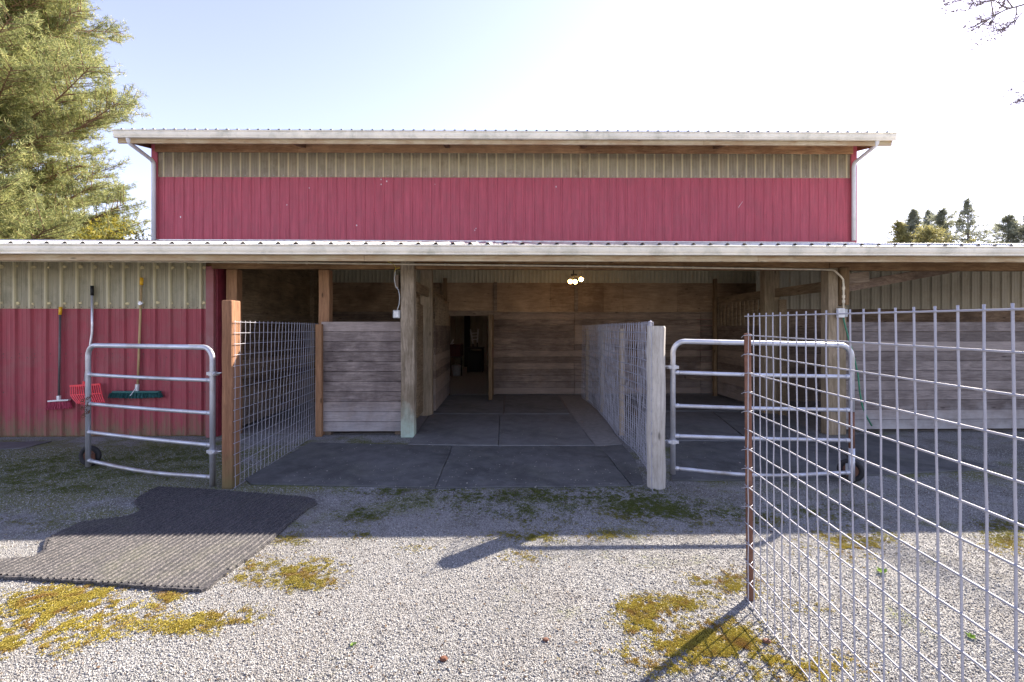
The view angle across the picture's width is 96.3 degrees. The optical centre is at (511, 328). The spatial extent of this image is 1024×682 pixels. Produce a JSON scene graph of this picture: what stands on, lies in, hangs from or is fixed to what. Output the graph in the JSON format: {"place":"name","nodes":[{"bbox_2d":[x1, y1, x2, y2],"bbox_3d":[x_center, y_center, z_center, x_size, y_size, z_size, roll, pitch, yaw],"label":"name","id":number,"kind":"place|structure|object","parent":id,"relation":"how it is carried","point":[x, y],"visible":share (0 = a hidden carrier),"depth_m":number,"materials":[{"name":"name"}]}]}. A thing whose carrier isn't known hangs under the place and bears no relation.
{"place":"outdoors","nodes":[
{"label":"outdoors","id":0,"kind":"place"},
{"bbox_2d":[450,344,462,375],"bbox_3d":[-1.867,1.001,14.854,0.567,1.002,0.717,0,0,-1],"label":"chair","id":1,"kind":"object","parent":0,"point":[456,350],"visible":0.71,"depth_m":14.54,"materials":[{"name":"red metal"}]},
{"bbox_2d":[0,394,1023,681],"bbox_3d":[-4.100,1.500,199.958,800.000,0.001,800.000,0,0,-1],"label":"ground","id":2,"kind":"structure","parent":0,"point":[926,438],"depth_m":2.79,"materials":[{"name":"grey gravel"}]},
{"bbox_2d":[0,441,51,449],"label":"rubber mat","id":3,"kind":"object","parent":2,"relation":"on","point":[14,445],"visible":1,"depth_m":5.89,"materials":[{"name":"grey rubber"}]},
{"bbox_2d":[0,0,151,239],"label":"pine tree","id":4,"kind":"object","parent":2,"relation":"on","point":[40,43],"visible":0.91,"depth_m":15.72,"materials":[{"name":"green plant"}]},
{"bbox_2d":[67,214,147,239],"bbox_3d":[-11.492,-0.909,13.259,3.322,4.853,2.253,0,0,12],"label":"shrub","id":5,"kind":"object","parent":2,"relation":"on","point":[114,237],"visible":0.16,"depth_m":13.10,"materials":[{"name":"green plant"}]},
{"bbox_2d":[0,486,316,592],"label":"rubber mat","id":6,"kind":"object","parent":2,"relation":"on","point":[180,539],"visible":1,"depth_m":3.17,"materials":[{"name":"grey rubber"}]},
{"bbox_2d":[222,300,317,488],"bbox_3d":[-2.687,0.641,5.457,0.130,1.817,2.347,0,0,-2],"label":"wire fence","id":7,"kind":"object","parent":2,"relation":"on","point":[231,375],"visible":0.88,"depth_m":4.36,"materials":[{"name":"silver metal"}]},
{"bbox_2d":[78,343,221,486],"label":"tube gate","id":8,"kind":"structure","parent":7,"relation":"attached to","point":[89,455],"depth_m":4.60,"materials":[{"name":"metal"}]},
{"bbox_2d":[315,324,322,436],"bbox_3d":[-2.683,0.720,6.389,0.085,1.560,0.066,0,0,-1],"label":"fence batten","id":9,"kind":"object","parent":7,"relation":"attached to","point":[318,380],"visible":1,"depth_m":6.36,"materials":[{"name":"brown wood"}]},
{"bbox_2d":[245,442,451,487],"bbox_3d":[-1.697,1.490,5.144,1.925,0.017,1.717,0,0,-1],"label":"rubber mat","id":10,"kind":"object","parent":2,"relation":"on","point":[420,466],"visible":0.93,"depth_m":4.93,"materials":[{"name":"grey rubber"}]},
{"bbox_2d":[321,322,400,434],"bbox_3d":[-2.106,0.702,6.502,1.133,1.596,0.133,0,0,-1],"label":"plank partition","id":11,"kind":"object","parent":2,"relation":"on","point":[372,402],"visible":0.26,"depth_m":6.44,"materials":[{"name":"grey wood"}]},
{"bbox_2d":[440,655,447,661],"bbox_3d":[-0.308,1.493,2.076,0.039,0.020,0.030,0,0,-1],"label":"dirt clod","id":12,"kind":"object","parent":2,"relation":"on","point":[443,658],"visible":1,"depth_m":2.07,"materials":[{"name":"brown soil"}]},
{"bbox_2d":[0,128,1023,437],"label":"barn","id":13,"kind":"structure","parent":2,"relation":"on","point":[526,200],"depth_m":9.55,"materials":[{"name":"red metal"}]},
{"bbox_2d":[44,307,72,409],"bbox_3d":[-6.216,0.410,6.299,0.357,1.419,0.066,0,0,-1],"label":"broom","id":14,"kind":"object","parent":13,"relation":"hanging from","point":[59,403],"visible":1,"depth_m":6.29,"materials":[{"name":"red plastic"}]},
{"bbox_2d":[69,286,104,404],"bbox_3d":[-5.752,0.218,6.237,0.579,1.614,0.188,0,0,-1],"label":"manure fork","id":15,"kind":"object","parent":13,"relation":"attached to","point":[79,386],"visible":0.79,"depth_m":6.26,"materials":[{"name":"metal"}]},
{"bbox_2d":[108,277,162,398],"bbox_3d":[-5.178,0.130,6.314,0.731,1.667,0.093,0,0,-1],"label":"push broom","id":16,"kind":"object","parent":13,"relation":"attached to","point":[136,393],"visible":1,"depth_m":6.30,"materials":[{"name":"plastic"}]},
{"bbox_2d":[393,310,400,317],"bbox_3d":[-1.585,-0.199,6.309,0.095,0.110,0.080,0,0,-1],"label":"outlet box","id":17,"kind":"object","parent":13,"relation":"attached to","point":[396,313],"visible":1,"depth_m":6.28,"materials":[{"name":"white plastic"}]},
{"bbox_2d":[394,270,399,309],"bbox_3d":[-1.578,-0.529,6.294,0.086,0.549,0.010,0,0,-1],"label":"cable","id":18,"kind":"object","parent":13,"relation":"attached to","point":[398,290],"visible":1,"depth_m":6.29,"materials":[{"name":"grey plastic"}]},
{"bbox_2d":[416,297,419,417],"bbox_3d":[-1.497,0.450,7.311,0.030,1.900,0.280,0,0,-1],"label":"sliding door","id":19,"kind":"structure","parent":13,"relation":"in","point":[417,298],"depth_m":7.27,"materials":[{"name":"brown wood"}]},
{"bbox_2d":[420,304,422,413],"bbox_3d":[-1.511,0.500,7.611,0.030,1.800,0.280,0,0,-1],"label":"sliding door","id":20,"kind":"structure","parent":13,"relation":"in","point":[421,306],"depth_m":7.58,"materials":[{"name":"brown wood"}]},
{"bbox_2d":[0,261,844,307],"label":"conduit","id":21,"kind":"object","parent":13,"relation":"attached to","point":[835,271],"visible":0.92,"depth_m":6.32,"materials":[{"name":"plastic"}]},
{"bbox_2d":[489,314,492,399],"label":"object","id":22,"kind":"structure","parent":13,"relation":"in","point":[490,315],"depth_m":9.27,"materials":[{"name":"wood"}]},
{"bbox_2d":[568,270,582,283],"bbox_3d":[1.235,-1.228,8.904,0.293,0.726,0.096,0,0,-1],"label":"floodlight","id":23,"kind":"object","parent":13,"relation":"hanging from","point":[574,280],"visible":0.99,"depth_m":8.88,"materials":[{"name":"white plastic"}]},
{"bbox_2d":[836,308,847,317],"bbox_3d":[4.598,-0.219,6.406,0.140,0.130,0.080,0,0,-1],"label":"outlet box","id":24,"kind":"object","parent":13,"relation":"attached to","point":[842,310],"visible":0.92,"depth_m":6.37,"materials":[{"name":"white plastic"}]},
{"bbox_2d":[843,318,872,425],"bbox_3d":[4.847,0.579,6.441,0.433,1.584,0.021,0,0,-1],"label":"extension cord","id":25,"kind":"object","parent":24,"relation":"hanging from","point":[857,374],"visible":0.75,"depth_m":6.43,"materials":[{"name":"black rubber"}]},
{"bbox_2d":[0,438,1023,681],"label":"moss","id":26,"kind":"object","parent":2,"relation":"on","point":[741,637],"visible":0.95,"depth_m":2.57,"materials":[{"name":"green plant"}]},
{"bbox_2d":[436,446,630,488],"bbox_3d":[0.194,1.492,5.063,1.862,0.015,1.509,0,0,-1],"label":"rubber mat","id":27,"kind":"object","parent":2,"relation":"on","point":[554,468],"visible":0.98,"depth_m":4.87,"materials":[{"name":"grey rubber"}]},
{"bbox_2d":[294,408,805,487],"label":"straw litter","id":28,"kind":"object","parent":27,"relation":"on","point":[514,456],"visible":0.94,"depth_m":5.00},
{"bbox_2d":[600,444,643,485],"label":"rubber mat","id":29,"kind":"object","parent":2,"relation":"on","point":[621,454],"visible":0.94,"depth_m":5.09,"materials":[{"name":"grey rubber"}]},
{"bbox_2d":[581,320,665,491],"bbox_3d":[1.513,0.736,7.071,0.259,1.628,5.776,0,0,2],"label":"wire fence","id":30,"kind":"object","parent":2,"relation":"on","point":[655,415],"visible":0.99,"depth_m":5.52,"materials":[{"name":"grey wood"}]},
{"bbox_2d":[665,339,863,481],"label":"tube gate","id":31,"kind":"structure","parent":30,"relation":"attached to","point":[858,468],"depth_m":4.39,"materials":[{"name":"metal"}]},
{"bbox_2d":[671,441,860,480],"bbox_3d":[2.893,1.490,5.279,2.686,0.017,1.536,0,0,-1],"label":"rubber mat","id":32,"kind":"object","parent":2,"relation":"on","point":[728,456],"visible":0.56,"depth_m":5.20,"materials":[{"name":"grey rubber"}]},
{"bbox_2d":[762,638,770,643],"bbox_3d":[1.218,1.493,2.192,0.041,0.022,0.032,0,0,-1],"label":"dirt clod","id":33,"kind":"object","parent":2,"relation":"on","point":[766,640],"visible":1,"depth_m":2.19,"materials":[{"name":"soil"}]},
{"bbox_2d":[741,303,1023,681],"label":"wire fence","id":34,"kind":"object","parent":2,"relation":"on","point":[750,492],"visible":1,"depth_m":1.59,"materials":[{"name":"metal"}]},
{"bbox_2d":[884,216,917,242],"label":"conifer tree","id":35,"kind":"object","parent":2,"relation":"on","point":[900,229],"visible":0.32,"depth_m":58.63,"materials":[{"name":"green plant"}]},
{"bbox_2d":[890,208,943,242],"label":"conifer tree","id":36,"kind":"object","parent":2,"relation":"on","point":[913,218],"visible":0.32,"depth_m":60.74,"materials":[{"name":"green plant"}]},
{"bbox_2d":[836,434,999,475],"bbox_3d":[4.378,1.490,5.568,1.664,0.017,1.795,0,0,-1],"label":"rubber mat","id":37,"kind":"object","parent":2,"relation":"on","point":[925,462],"visible":0.61,"depth_m":5.20,"materials":[{"name":"grey rubber"}]},
{"bbox_2d":[907,209,949,240],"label":"conifer tree","id":38,"kind":"object","parent":2,"relation":"on","point":[926,213],"visible":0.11,"depth_m":64.93,"materials":[{"name":"green plant"}]},
{"bbox_2d":[846,322,1023,428],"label":"plank partition","id":39,"kind":"object","parent":2,"relation":"on","point":[999,378],"visible":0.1,"depth_m":6.60,"materials":[{"name":"grey wood"}]},
{"bbox_2d":[904,224,975,242],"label":"tree","id":40,"kind":"object","parent":2,"relation":"on","point":[930,234],"visible":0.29,"depth_m":55.43,"materials":[{"name":"green plant"}]},
{"bbox_2d":[926,207,966,242],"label":"conifer tree","id":41,"kind":"object","parent":2,"relation":"on","point":[942,215],"visible":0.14,"depth_m":60.86,"materials":[{"name":"green plant"}]},
{"bbox_2d":[965,632,976,638],"bbox_3d":[2.223,1.491,2.226,0.040,0.014,0.044,0,0,41],"label":"weed","id":42,"kind":"object","parent":2,"relation":"on","point":[970,635],"visible":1,"depth_m":2.23,"materials":[{"name":"green plant"}]},
{"bbox_2d":[945,196,1009,242],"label":"conifer tree","id":43,"kind":"object","parent":2,"relation":"on","point":[968,210],"visible":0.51,"depth_m":56.88,"materials":[{"name":"green plant"}]},
{"bbox_2d":[938,0,1023,108],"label":"bare tree","id":44,"kind":"object","parent":2,"relation":"on","point":[1008,24],"visible":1,"depth_m":15.79,"materials":[{"name":"grey plant"}]},
{"bbox_2d":[976,214,1023,242],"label":"conifer tree","id":45,"kind":"object","parent":2,"relation":"on","point":[1009,220],"visible":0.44,"depth_m":61.21,"materials":[{"name":"green plant"}]},
{"bbox_2d":[1003,209,1023,242],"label":"conifer tree","id":46,"kind":"object","parent":2,"relation":"on","point":[1017,231],"visible":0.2,"depth_m":59.72,"materials":[{"name":"green plant"}]},
{"bbox_2d":[6,0,1023,242],"label":"sky","id":47,"kind":"structure","parent":0,"point":[909,68],"materials":[{"name":"white"}]},
{"bbox_2d":[450,366,712,394],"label":"arena floor","id":48,"kind":"structure","parent":0,"point":[471,383],"depth_m":12.29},
{"bbox_2d":[452,363,460,375],"bbox_3d":[-1.764,1.288,14.567,0.309,0.425,0.292,0,0,-1],"label":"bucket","id":49,"kind":"object","parent":48,"relation":"on","point":[456,370],"visible":0.98,"depth_m":14.45,"materials":[{"name":"grey plastic"}]},
{"bbox_2d":[464,316,469,366],"bbox_3d":[-1.774,-0.150,18.168,0.220,3.300,0.200,0,0,-1],"label":"post","id":50,"kind":"object","parent":48,"relation":"on","point":[466,331],"visible":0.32,"depth_m":18.07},
{"bbox_2d":[466,347,484,371],"bbox_3d":[-1.283,1.075,16.027,0.620,0.850,0.700,0,0,-1],"label":"work bench","id":51,"kind":"object","parent":48,"relation":"on","point":[475,361],"visible":1,"depth_m":15.78,"materials":[{"name":"black"}]},
{"bbox_2d":[470,329,478,346],"bbox_3d":[-1.314,0.324,15.976,0.322,0.652,0.045,0,0,-1],"label":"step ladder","id":52,"kind":"object","parent":51,"relation":"on","point":[471,333],"visible":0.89,"depth_m":15.96,"materials":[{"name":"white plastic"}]},
{"bbox_2d":[374,316,695,365],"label":"wall","id":53,"kind":"structure","parent":48,"relation":"on","point":[481,323],"depth_m":18.37,"materials":[{"name":"beige wood"}]},
{"bbox_2d":[241,394,1023,433],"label":"stall floor","id":54,"kind":"structure","parent":0,"point":[420,419],"depth_m":7.39,"materials":[{"name":"grey concrete"}]},
{"bbox_2d":[408,414,499,445],"bbox_3d":[-0.783,1.486,6.878,1.189,0.025,2.147,0,0,-1],"label":"rubber mat","id":55,"kind":"object","parent":54,"relation":"on","point":[448,430],"visible":0.98,"depth_m":6.64,"materials":[{"name":"grey rubber"}]},
{"bbox_2d":[433,395,503,413],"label":"rubber mat","id":56,"kind":"object","parent":54,"relation":"on","point":[462,404],"visible":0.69,"depth_m":8.80,"materials":[{"name":"grey rubber"}]},
{"bbox_2d":[504,395,568,413],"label":"rubber mat","id":57,"kind":"object","parent":54,"relation":"on","point":[534,404],"visible":0.91,"depth_m":8.93,"materials":[{"name":"grey rubber"}]},
{"bbox_2d":[499,414,594,445],"bbox_3d":[0.428,1.488,6.872,1.239,0.023,2.136,0,0,-1],"label":"rubber mat","id":58,"kind":"object","parent":54,"relation":"on","point":[537,431],"visible":1,"depth_m":6.58,"materials":[{"name":"grey rubber"}]},
{"bbox_2d":[560,396,620,445],"bbox_3d":[1.269,1.492,7.998,0.475,0.014,4.366,0,0,1],"label":"rubber mat","id":59,"kind":"object","parent":54,"relation":"on","point":[592,424],"visible":0.91,"depth_m":7.26,"materials":[{"name":"grey rubber"}]},
{"bbox_2d":[626,396,758,410],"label":"rubber mat","id":60,"kind":"object","parent":54,"relation":"on","point":[711,400],"visible":0.6,"depth_m":9.32,"materials":[{"name":"grey rubber"}]},
{"bbox_2d":[665,411,744,440],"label":"rubber mat","id":61,"kind":"object","parent":54,"relation":"on","point":[704,422],"visible":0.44,"depth_m":6.94,"materials":[{"name":"grey rubber"}]},
{"bbox_2d":[713,411,821,440],"bbox_3d":[3.959,1.489,7.149,1.154,0.020,2.392,0,0,12],"label":"rubber mat","id":62,"kind":"object","parent":54,"relation":"on","point":[735,420],"visible":0.62,"depth_m":7.08,"materials":[{"name":"grey rubber"}]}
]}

